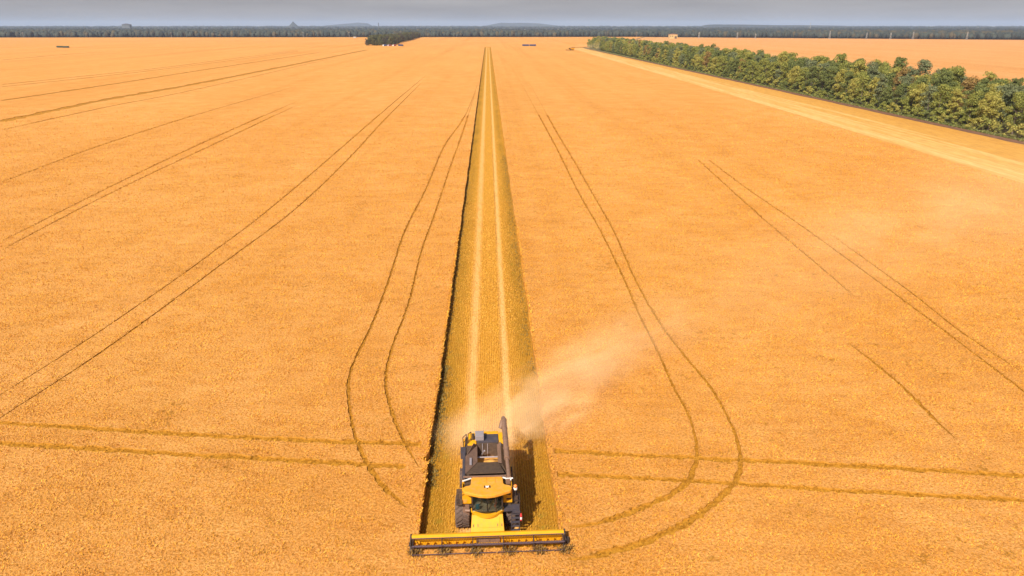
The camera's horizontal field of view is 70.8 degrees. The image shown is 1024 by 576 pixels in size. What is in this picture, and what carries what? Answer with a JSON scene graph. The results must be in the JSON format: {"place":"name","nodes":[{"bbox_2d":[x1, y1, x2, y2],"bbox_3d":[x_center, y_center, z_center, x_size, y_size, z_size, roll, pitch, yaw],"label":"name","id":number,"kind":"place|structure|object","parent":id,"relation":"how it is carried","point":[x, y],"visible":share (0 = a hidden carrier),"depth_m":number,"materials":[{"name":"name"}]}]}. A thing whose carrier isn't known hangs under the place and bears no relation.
{"place":"outdoors","nodes":[
{"label":"outdoors","id":0,"kind":"place"},
{"bbox_2d":[327,23,371,25],"bbox_3d":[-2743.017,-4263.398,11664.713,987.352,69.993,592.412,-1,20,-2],"label":"hill","id":1,"kind":"structure","parent":0,"point":[358,24],"depth_m":11467.78,"materials":[{"name":"grey wood"}]},
{"bbox_2d":[427,155,535,486],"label":"weeds","id":2,"kind":"object","parent":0,"point":[436,424],"visible":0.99,"depth_m":67.62,"materials":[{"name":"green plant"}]},
{"bbox_2d":[420,47,586,533],"bbox_3d":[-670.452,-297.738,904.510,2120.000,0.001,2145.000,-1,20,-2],"label":"stubble field","id":3,"kind":"structure","parent":0,"point":[487,116],"depth_m":70.98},
{"bbox_2d":[409,416,568,555],"bbox_3d":[-1.598,12.912,47.356,9.795,4.481,10.065,-1,20,-3],"label":"combine harvester","id":4,"kind":"object","parent":3,"relation":"on","point":[487,499],"visible":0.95,"depth_m":45.15,"materials":[{"name":"yellow metal"}]},
{"bbox_2d":[0,37,1023,575],"bbox_3d":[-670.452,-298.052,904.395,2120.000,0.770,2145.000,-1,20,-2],"label":"wheat field","id":5,"kind":"structure","parent":0,"point":[280,81],"depth_m":79.41,"materials":[{"name":"plant"}]},
{"bbox_2d":[365,31,420,45],"bbox_3d":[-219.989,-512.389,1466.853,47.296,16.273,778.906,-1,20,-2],"label":"wood","id":6,"kind":"object","parent":5,"relation":"on","point":[387,39],"visible":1,"depth_m":1170.20,"materials":[{"name":"green plant"}]},
{"bbox_2d":[407,542,574,558],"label":"gathered stalks","id":7,"kind":"object","parent":5,"relation":"on","point":[477,550],"visible":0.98,"depth_m":43.30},
{"bbox_2d":[0,103,1023,575],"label":"standing wheat","id":8,"kind":"object","parent":5,"relation":"on","point":[610,373],"visible":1,"depth_m":75.62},
{"bbox_2d":[0,114,1023,563],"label":"beaten wheat","id":9,"kind":"object","parent":5,"relation":"on","point":[374,464],"visible":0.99,"depth_m":69.28,"materials":[{"name":"brown plant"}]},
{"bbox_2d":[0,0,1023,25],"label":"sky","id":10,"kind":"structure","parent":0,"point":[12,12],"materials":[{"name":"grey"}]},
{"bbox_2d":[8,26,1020,47],"bbox_3d":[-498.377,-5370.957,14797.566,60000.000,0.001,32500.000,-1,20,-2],"label":"ground","id":11,"kind":"structure","parent":0,"point":[696,37],"depth_m":1905.04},
{"bbox_2d":[0,29,1023,39],"bbox_3d":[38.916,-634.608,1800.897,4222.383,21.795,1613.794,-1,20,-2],"label":"edge wood","id":12,"kind":"object","parent":11,"relation":"on","point":[853,34],"visible":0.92,"depth_m":1888.43,"materials":[{"name":"green plant"}]},
{"bbox_2d":[0,26,1023,29],"bbox_3d":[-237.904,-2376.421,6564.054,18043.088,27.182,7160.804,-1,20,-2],"label":"horizon woods","id":13,"kind":"object","parent":11,"relation":"on","point":[678,27],"visible":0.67,"depth_m":5326.31,"materials":[{"name":"green plant"}]},
{"bbox_2d":[0,28,1023,31],"bbox_3d":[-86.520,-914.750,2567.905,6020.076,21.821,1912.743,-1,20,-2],"label":"woods","id":14,"kind":"object","parent":11,"relation":"on","point":[469,29],"visible":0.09,"depth_m":2651.11,"materials":[{"name":"green plant"}]},
{"bbox_2d":[486,23,556,25],"bbox_3d":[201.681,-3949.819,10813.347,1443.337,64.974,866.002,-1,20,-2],"label":"hill","id":15,"kind":"structure","parent":0,"point":[518,24],"depth_m":10520.35,"materials":[{"name":"grey wood"}]},
{"bbox_2d":[699,24,882,27],"bbox_3d":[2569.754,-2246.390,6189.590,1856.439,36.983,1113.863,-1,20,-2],"label":"hill","id":16,"kind":"structure","parent":0,"point":[736,26],"depth_m":5853.21,"materials":[{"name":"grey wood"}]},
{"bbox_2d":[574,48,1023,182],"bbox_3d":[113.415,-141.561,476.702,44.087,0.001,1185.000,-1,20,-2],"label":"headland","id":17,"kind":"structure","parent":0,"point":[1002,158],"depth_m":230.86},
{"bbox_2d":[585,48,1023,143],"bbox_3d":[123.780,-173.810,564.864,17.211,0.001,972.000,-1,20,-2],"label":"soil strip","id":18,"kind":"object","parent":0,"point":[956,128],"visible":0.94,"depth_m":276.89,"materials":[{"name":"brown soil"}]},
{"bbox_2d":[587,48,1022,137],"bbox_3d":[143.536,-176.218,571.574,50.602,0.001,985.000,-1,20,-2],"label":"belt floor","id":19,"kind":"structure","parent":0,"point":[946,119],"depth_m":280.57,"materials":[{"name":"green plant"}]},
{"bbox_2d":[587,36,672,57],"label":"shelter belt trees","id":20,"kind":"object","parent":19,"relation":"on","point":[633,46],"visible":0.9,"depth_m":797.24,"materials":[{"name":"green plant"}]},
{"bbox_2d":[685,53,692,67],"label":"broadleaf tree","id":21,"kind":"object","parent":19,"relation":"on","point":[690,55],"visible":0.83,"depth_m":531.69,"materials":[{"name":"green plant"}]},
{"bbox_2d":[702,51,711,71],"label":"broadleaf tree","id":22,"kind":"object","parent":19,"relation":"on","point":[706,59],"visible":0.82,"depth_m":489.59,"materials":[{"name":"brown plant"}]},
{"bbox_2d":[710,56,718,73],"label":"broadleaf tree","id":23,"kind":"object","parent":19,"relation":"on","point":[715,61],"visible":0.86,"depth_m":477.29,"materials":[{"name":"green plant"}]},
{"bbox_2d":[718,55,726,75],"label":"broadleaf tree","id":24,"kind":"object","parent":19,"relation":"on","point":[724,59],"visible":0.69,"depth_m":458.39,"materials":[{"name":"green plant"}]},
{"bbox_2d":[729,59,739,77],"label":"broadleaf tree","id":25,"kind":"object","parent":19,"relation":"on","point":[735,65],"visible":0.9,"depth_m":439.28,"materials":[{"name":"green plant"}]},
{"bbox_2d":[736,61,746,76],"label":"broadleaf tree","id":26,"kind":"object","parent":19,"relation":"on","point":[743,65],"visible":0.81,"depth_m":425.26,"materials":[{"name":"green plant"}]},
{"bbox_2d":[747,60,757,78],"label":"broadleaf tree","id":27,"kind":"object","parent":19,"relation":"on","point":[753,64],"visible":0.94,"depth_m":407.78,"materials":[{"name":"green plant"}]},
{"bbox_2d":[754,59,764,76],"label":"broadleaf tree","id":28,"kind":"object","parent":19,"relation":"on","point":[759,65],"visible":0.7,"depth_m":400.51,"materials":[{"name":"green plant"}]},
{"bbox_2d":[758,57,769,83],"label":"broadleaf tree","id":29,"kind":"object","parent":19,"relation":"on","point":[767,62],"visible":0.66,"depth_m":393.71,"materials":[{"name":"green plant"}]},
{"bbox_2d":[766,61,780,82],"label":"broadleaf tree","id":30,"kind":"object","parent":19,"relation":"on","point":[775,65],"visible":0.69,"depth_m":381.46,"materials":[{"name":"green plant"}]},
{"bbox_2d":[774,66,788,84],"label":"broadleaf tree","id":31,"kind":"object","parent":19,"relation":"on","point":[777,72],"visible":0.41,"depth_m":375.03,"materials":[{"name":"green plant"}]},
{"bbox_2d":[776,51,789,79],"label":"broadleaf tree","id":32,"kind":"object","parent":19,"relation":"on","point":[783,56],"visible":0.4,"depth_m":383.85,"materials":[{"name":"green plant"}]},
{"bbox_2d":[779,62,789,84],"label":"broadleaf tree","id":33,"kind":"object","parent":19,"relation":"on","point":[785,67],"visible":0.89,"depth_m":368.62,"materials":[{"name":"green plant"}]},
{"bbox_2d":[788,52,797,60],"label":"broadleaf tree","id":34,"kind":"object","parent":19,"relation":"on","point":[792,55],"visible":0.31,"depth_m":410.29,"materials":[{"name":"green plant"}]},
{"bbox_2d":[786,66,800,86],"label":"broadleaf tree","id":35,"kind":"object","parent":19,"relation":"on","point":[794,70],"visible":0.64,"depth_m":356.30,"materials":[{"name":"green plant"}]},
{"bbox_2d":[795,68,804,91],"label":"broadleaf tree","id":36,"kind":"object","parent":19,"relation":"on","point":[800,71],"visible":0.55,"depth_m":349.50,"materials":[{"name":"green plant"}]},
{"bbox_2d":[796,56,805,86],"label":"broadleaf tree","id":37,"kind":"object","parent":19,"relation":"on","point":[800,62],"visible":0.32,"depth_m":366.64,"materials":[{"name":"green plant"}]},
{"bbox_2d":[798,67,809,89],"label":"broadleaf tree","id":38,"kind":"object","parent":19,"relation":"on","point":[806,69],"visible":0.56,"depth_m":343.58,"materials":[{"name":"green plant"}]},
{"bbox_2d":[804,60,819,84],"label":"broadleaf tree","id":39,"kind":"object","parent":19,"relation":"on","point":[812,63],"visible":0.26,"depth_m":353.42,"materials":[{"name":"green plant"}]},
{"bbox_2d":[804,65,820,93],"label":"broadleaf tree","id":40,"kind":"object","parent":19,"relation":"on","point":[814,69],"visible":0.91,"depth_m":336.01,"materials":[{"name":"green plant"}]},
{"bbox_2d":[606,52,1023,140],"bbox_3d":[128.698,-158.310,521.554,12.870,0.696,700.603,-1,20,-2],"label":"verge grass","id":41,"kind":"structure","parent":19,"relation":"on","point":[959,126],"depth_m":271.47,"materials":[{"name":"green plant"}]},
{"bbox_2d":[812,69,830,92],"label":"broadleaf tree","id":42,"kind":"object","parent":19,"relation":"on","point":[822,76],"visible":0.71,"depth_m":330.68,"materials":[{"name":"green plant"}]},
{"bbox_2d":[813,55,829,85],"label":"broadleaf tree","id":43,"kind":"object","parent":19,"relation":"on","point":[819,58],"visible":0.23,"depth_m":361.29,"materials":[{"name":"green plant"}]},
{"bbox_2d":[816,63,829,88],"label":"broadleaf tree","id":44,"kind":"object","parent":19,"relation":"on","point":[824,65],"visible":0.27,"depth_m":340.56,"materials":[{"name":"green plant"}]},
{"bbox_2d":[822,66,833,96],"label":"broadleaf tree","id":45,"kind":"object","parent":19,"relation":"on","point":[828,75],"visible":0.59,"depth_m":323.50,"materials":[{"name":"green plant"}]},
{"bbox_2d":[826,67,838,94],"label":"broadleaf tree","id":46,"kind":"object","parent":19,"relation":"on","point":[833,75],"visible":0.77,"depth_m":317.23,"materials":[{"name":"green plant"}]},
{"bbox_2d":[832,69,847,96],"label":"broadleaf tree","id":47,"kind":"object","parent":19,"relation":"on","point":[837,87],"visible":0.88,"depth_m":311.30,"materials":[{"name":"green plant"}]},
{"bbox_2d":[832,53,849,63],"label":"broadleaf tree","id":48,"kind":"object","parent":19,"relation":"on","point":[841,59],"visible":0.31,"depth_m":342.25,"materials":[{"name":"green plant"}]},
{"bbox_2d":[835,62,849,91],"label":"broadleaf tree","id":49,"kind":"object","parent":19,"relation":"on","point":[843,66],"visible":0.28,"depth_m":323.04,"materials":[{"name":"green plant"}]},
{"bbox_2d":[838,71,855,96],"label":"broadleaf tree","id":50,"kind":"object","parent":19,"relation":"on","point":[850,74],"visible":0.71,"depth_m":305.08,"materials":[{"name":"green plant"}]},
{"bbox_2d":[846,77,860,102],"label":"broadleaf tree","id":51,"kind":"object","parent":19,"relation":"on","point":[852,88],"visible":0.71,"depth_m":299.54,"materials":[{"name":"green plant"}]},
{"bbox_2d":[849,60,868,93],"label":"broadleaf tree","id":52,"kind":"object","parent":19,"relation":"on","point":[861,67],"visible":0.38,"depth_m":309.37,"materials":[{"name":"green plant"}]},
{"bbox_2d":[855,71,869,100],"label":"broadleaf tree","id":53,"kind":"object","parent":19,"relation":"on","point":[862,73],"visible":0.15,"depth_m":305.21,"materials":[{"name":"green plant"}]},
{"bbox_2d":[854,74,872,99],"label":"broadleaf tree","id":54,"kind":"object","parent":19,"relation":"on","point":[860,91],"visible":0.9,"depth_m":292.54,"materials":[{"name":"green plant"}]},
{"bbox_2d":[864,66,880,101],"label":"broadleaf tree","id":55,"kind":"object","parent":19,"relation":"on","point":[872,74],"visible":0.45,"depth_m":298.39,"materials":[{"name":"green plant"}]},
{"bbox_2d":[866,61,878,91],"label":"broadleaf tree","id":56,"kind":"object","parent":19,"relation":"on","point":[871,63],"visible":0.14,"depth_m":311.48,"materials":[{"name":"green plant"}]},
{"bbox_2d":[867,97,877,106],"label":"shrub","id":57,"kind":"object","parent":19,"relation":"on","point":[874,100],"visible":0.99,"depth_m":280.39,"materials":[{"name":"green plant"}]},
{"bbox_2d":[863,77,884,103],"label":"broadleaf tree","id":58,"kind":"object","parent":19,"relation":"on","point":[875,80],"visible":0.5,"depth_m":286.74,"materials":[{"name":"green plant"}]},
{"bbox_2d":[873,74,887,107],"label":"broadleaf tree","id":59,"kind":"object","parent":19,"relation":"on","point":[882,80],"visible":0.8,"depth_m":279.73,"materials":[{"name":"green plant"}]},
{"bbox_2d":[878,61,890,69],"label":"broadleaf tree","id":60,"kind":"object","parent":19,"relation":"on","point":[885,65],"visible":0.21,"depth_m":317.03,"materials":[{"name":"green plant"}]},
{"bbox_2d":[878,86,895,106],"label":"broadleaf tree","id":61,"kind":"object","parent":19,"relation":"on","point":[886,91],"visible":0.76,"depth_m":275.18,"materials":[{"name":"green plant"}]},
{"bbox_2d":[882,72,898,100],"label":"broadleaf tree","id":62,"kind":"object","parent":19,"relation":"on","point":[891,76],"visible":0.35,"depth_m":287.00,"materials":[{"name":"green plant"}]},
{"bbox_2d":[886,102,897,111],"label":"shrub","id":63,"kind":"object","parent":19,"relation":"on","point":[891,107],"visible":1,"depth_m":267.49,"materials":[{"name":"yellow plant"}]},
{"bbox_2d":[888,67,901,89],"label":"broadleaf tree","id":64,"kind":"object","parent":19,"relation":"on","point":[895,70],"visible":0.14,"depth_m":294.34,"materials":[{"name":"green plant"}]},
{"bbox_2d":[886,83,906,107],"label":"broadleaf tree","id":65,"kind":"object","parent":19,"relation":"on","point":[899,93],"visible":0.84,"depth_m":267.81,"materials":[{"name":"green plant"}]},
{"bbox_2d":[891,57,908,68],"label":"broadleaf tree","id":66,"kind":"object","parent":19,"relation":"on","point":[899,62],"visible":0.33,"depth_m":305.32,"materials":[{"name":"green plant"}]},
{"bbox_2d":[892,67,910,101],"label":"broadleaf tree","id":67,"kind":"object","parent":19,"relation":"on","point":[902,73],"visible":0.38,"depth_m":280.33,"materials":[{"name":"brown plant"}]},
{"bbox_2d":[891,75,914,108],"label":"broadleaf tree","id":68,"kind":"object","parent":19,"relation":"on","point":[904,79],"visible":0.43,"depth_m":273.98,"materials":[{"name":"green plant"}]},
{"bbox_2d":[902,106,911,113],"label":"shrub","id":69,"kind":"object","parent":19,"relation":"on","point":[905,110],"visible":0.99,"depth_m":258.03,"materials":[{"name":"green plant"}]},
{"bbox_2d":[900,82,925,111],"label":"broadleaf tree","id":70,"kind":"object","parent":19,"relation":"on","point":[906,101],"visible":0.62,"depth_m":261.57,"materials":[{"name":"green plant"}]},
{"bbox_2d":[913,107,925,116],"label":"shrub","id":71,"kind":"object","parent":19,"relation":"on","point":[920,113],"visible":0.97,"depth_m":250.32,"materials":[{"name":"green plant"}]},
{"bbox_2d":[910,83,929,111],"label":"broadleaf tree","id":72,"kind":"object","parent":19,"relation":"on","point":[921,90],"visible":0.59,"depth_m":255.32,"materials":[{"name":"green plant"}]},
{"bbox_2d":[909,59,932,75],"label":"broadleaf tree","id":73,"kind":"object","parent":19,"relation":"on","point":[924,65],"visible":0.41,"depth_m":287.06,"materials":[{"name":"green plant"}]},
{"bbox_2d":[907,76,934,103],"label":"broadleaf tree","id":74,"kind":"object","parent":19,"relation":"on","point":[920,80],"visible":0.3,"depth_m":266.99,"materials":[{"name":"green plant"}]},
{"bbox_2d":[913,74,931,86],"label":"broadleaf tree","id":75,"kind":"object","parent":19,"relation":"on","point":[923,75],"visible":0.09,"depth_m":276.68,"materials":[{"name":"green plant"}]},
{"bbox_2d":[919,85,938,113],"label":"broadleaf tree","id":76,"kind":"object","parent":19,"relation":"on","point":[932,89],"visible":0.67,"depth_m":249.77,"materials":[{"name":"green plant"}]},
{"bbox_2d":[925,73,938,85],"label":"broadleaf tree","id":77,"kind":"object","parent":19,"relation":"on","point":[935,75],"visible":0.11,"depth_m":269.79,"materials":[{"name":"green plant"}]},
{"bbox_2d":[929,107,946,120],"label":"shrub","id":78,"kind":"object","parent":19,"relation":"on","point":[940,110],"visible":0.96,"depth_m":241.35,"materials":[{"name":"green plant"}]},
{"bbox_2d":[928,84,951,119],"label":"broadleaf tree","id":79,"kind":"object","parent":19,"relation":"on","point":[943,89],"visible":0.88,"depth_m":242.24,"materials":[{"name":"green plant"}]},
{"bbox_2d":[931,68,952,103],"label":"broadleaf tree","id":80,"kind":"object","parent":19,"relation":"on","point":[943,70],"visible":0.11,"depth_m":264.07,"materials":[{"name":"green plant"}]},
{"bbox_2d":[937,113,947,122],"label":"shrub","id":81,"kind":"object","parent":19,"relation":"on","point":[944,115],"visible":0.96,"depth_m":238.46,"materials":[{"name":"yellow plant"}]},
{"bbox_2d":[936,71,958,107],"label":"broadleaf tree","id":82,"kind":"object","parent":19,"relation":"on","point":[945,77],"visible":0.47,"depth_m":254.48,"materials":[{"name":"green plant"}]},
{"bbox_2d":[946,112,957,123],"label":"shrub","id":83,"kind":"object","parent":19,"relation":"on","point":[950,117],"visible":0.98,"depth_m":234.38,"materials":[{"name":"green plant"}]},
{"bbox_2d":[941,65,965,108],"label":"broadleaf tree","id":84,"kind":"object","parent":19,"relation":"on","point":[959,71],"visible":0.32,"depth_m":256.88,"materials":[{"name":"green plant"}]},
{"bbox_2d":[946,88,964,122],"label":"broadleaf tree","id":85,"kind":"object","parent":19,"relation":"on","point":[958,94],"visible":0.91,"depth_m":236.54,"materials":[{"name":"green plant"}]},
{"bbox_2d":[946,85,968,114],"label":"broadleaf tree","id":86,"kind":"object","parent":19,"relation":"on","point":[960,88],"visible":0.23,"depth_m":250.06,"materials":[{"name":"green plant"}]},
{"bbox_2d":[952,76,979,109],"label":"broadleaf tree","id":87,"kind":"object","parent":19,"relation":"on","point":[969,84],"visible":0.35,"depth_m":242.12,"materials":[{"name":"brown plant"}]},
{"bbox_2d":[959,90,983,122],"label":"broadleaf tree","id":88,"kind":"object","parent":19,"relation":"on","point":[973,100],"visible":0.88,"depth_m":230.57,"materials":[{"name":"green plant"}]},
{"bbox_2d":[964,118,979,128],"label":"shrub","id":89,"kind":"object","parent":19,"relation":"on","point":[975,122],"visible":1,"depth_m":222.49,"materials":[{"name":"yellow plant"}]},
{"bbox_2d":[957,81,988,117],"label":"broadleaf tree","id":90,"kind":"object","parent":19,"relation":"on","point":[982,87],"visible":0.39,"depth_m":236.58,"materials":[{"name":"green plant"}]},
{"bbox_2d":[975,78,991,107],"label":"broadleaf tree","id":91,"kind":"object","parent":19,"relation":"on","point":[985,81],"visible":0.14,"depth_m":245.25,"materials":[{"name":"green plant"}]},
{"bbox_2d":[977,114,991,129],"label":"shrub","id":92,"kind":"object","parent":19,"relation":"on","point":[987,122],"visible":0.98,"depth_m":218.90,"materials":[{"name":"green plant"}]},
{"bbox_2d":[974,91,1000,125],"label":"broadleaf tree","id":93,"kind":"object","parent":19,"relation":"on","point":[981,102],"visible":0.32,"depth_m":223.11,"materials":[{"name":"green plant"}]},
{"bbox_2d":[980,71,997,109],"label":"broadleaf tree","id":94,"kind":"object","parent":19,"relation":"on","point":[991,76],"visible":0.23,"depth_m":251.51,"materials":[{"name":"green plant"}]},
{"bbox_2d":[977,94,1006,129],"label":"broadleaf tree","id":95,"kind":"object","parent":19,"relation":"on","point":[993,110],"visible":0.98,"depth_m":217.82,"materials":[{"name":"green plant"}]},
{"bbox_2d":[982,82,1006,113],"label":"broadleaf tree","id":96,"kind":"object","parent":19,"relation":"on","point":[996,90],"visible":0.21,"depth_m":229.16,"materials":[{"name":"green plant"}]},
{"bbox_2d":[981,78,1007,99],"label":"broadleaf tree","id":97,"kind":"object","parent":19,"relation":"on","point":[997,80],"visible":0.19,"depth_m":237.32,"materials":[{"name":"green plant"}]},
{"bbox_2d":[987,84,1018,124],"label":"broadleaf tree","id":98,"kind":"object","parent":19,"relation":"on","point":[1007,95],"visible":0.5,"depth_m":222.24,"materials":[{"name":"green plant"}]},
{"bbox_2d":[1002,122,1015,135],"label":"shrub","id":99,"kind":"object","parent":19,"relation":"on","point":[1010,126],"visible":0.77,"depth_m":208.55,"materials":[{"name":"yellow plant"}]},
{"bbox_2d":[999,85,1023,130],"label":"broadleaf tree","id":100,"kind":"object","parent":19,"relation":"on","point":[1020,88],"visible":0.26,"depth_m":217.79,"materials":[{"name":"green plant"}]},
{"bbox_2d":[1003,91,1023,134],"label":"broadleaf tree","id":101,"kind":"object","parent":19,"relation":"on","point":[1019,100],"visible":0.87,"depth_m":211.59,"materials":[{"name":"green plant"}]},
{"bbox_2d":[1008,77,1023,96],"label":"broadleaf tree","id":102,"kind":"object","parent":19,"relation":"on","point":[1016,81],"visible":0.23,"depth_m":240.03,"materials":[{"name":"green plant"}]},
{"bbox_2d":[1010,123,1023,137],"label":"shrub","id":103,"kind":"object","parent":19,"relation":"on","point":[1020,133],"visible":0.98,"depth_m":204.32,"materials":[{"name":"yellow plant"}]},
{"bbox_2d":[589,37,1023,84],"bbox_3d":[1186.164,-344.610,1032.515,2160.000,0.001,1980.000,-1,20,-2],"label":"pale field","id":104,"kind":"structure","parent":0,"point":[1001,59],"depth_m":956.22,"materials":[{"name":"plant"}]},
{"bbox_2d":[701,37,989,39],"bbox_3d":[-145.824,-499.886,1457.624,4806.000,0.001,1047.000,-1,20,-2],"label":"field margin","id":105,"kind":"object","parent":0,"point":[849,38],"visible":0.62,"depth_m":1737.55,"materials":[{"name":"soil"}]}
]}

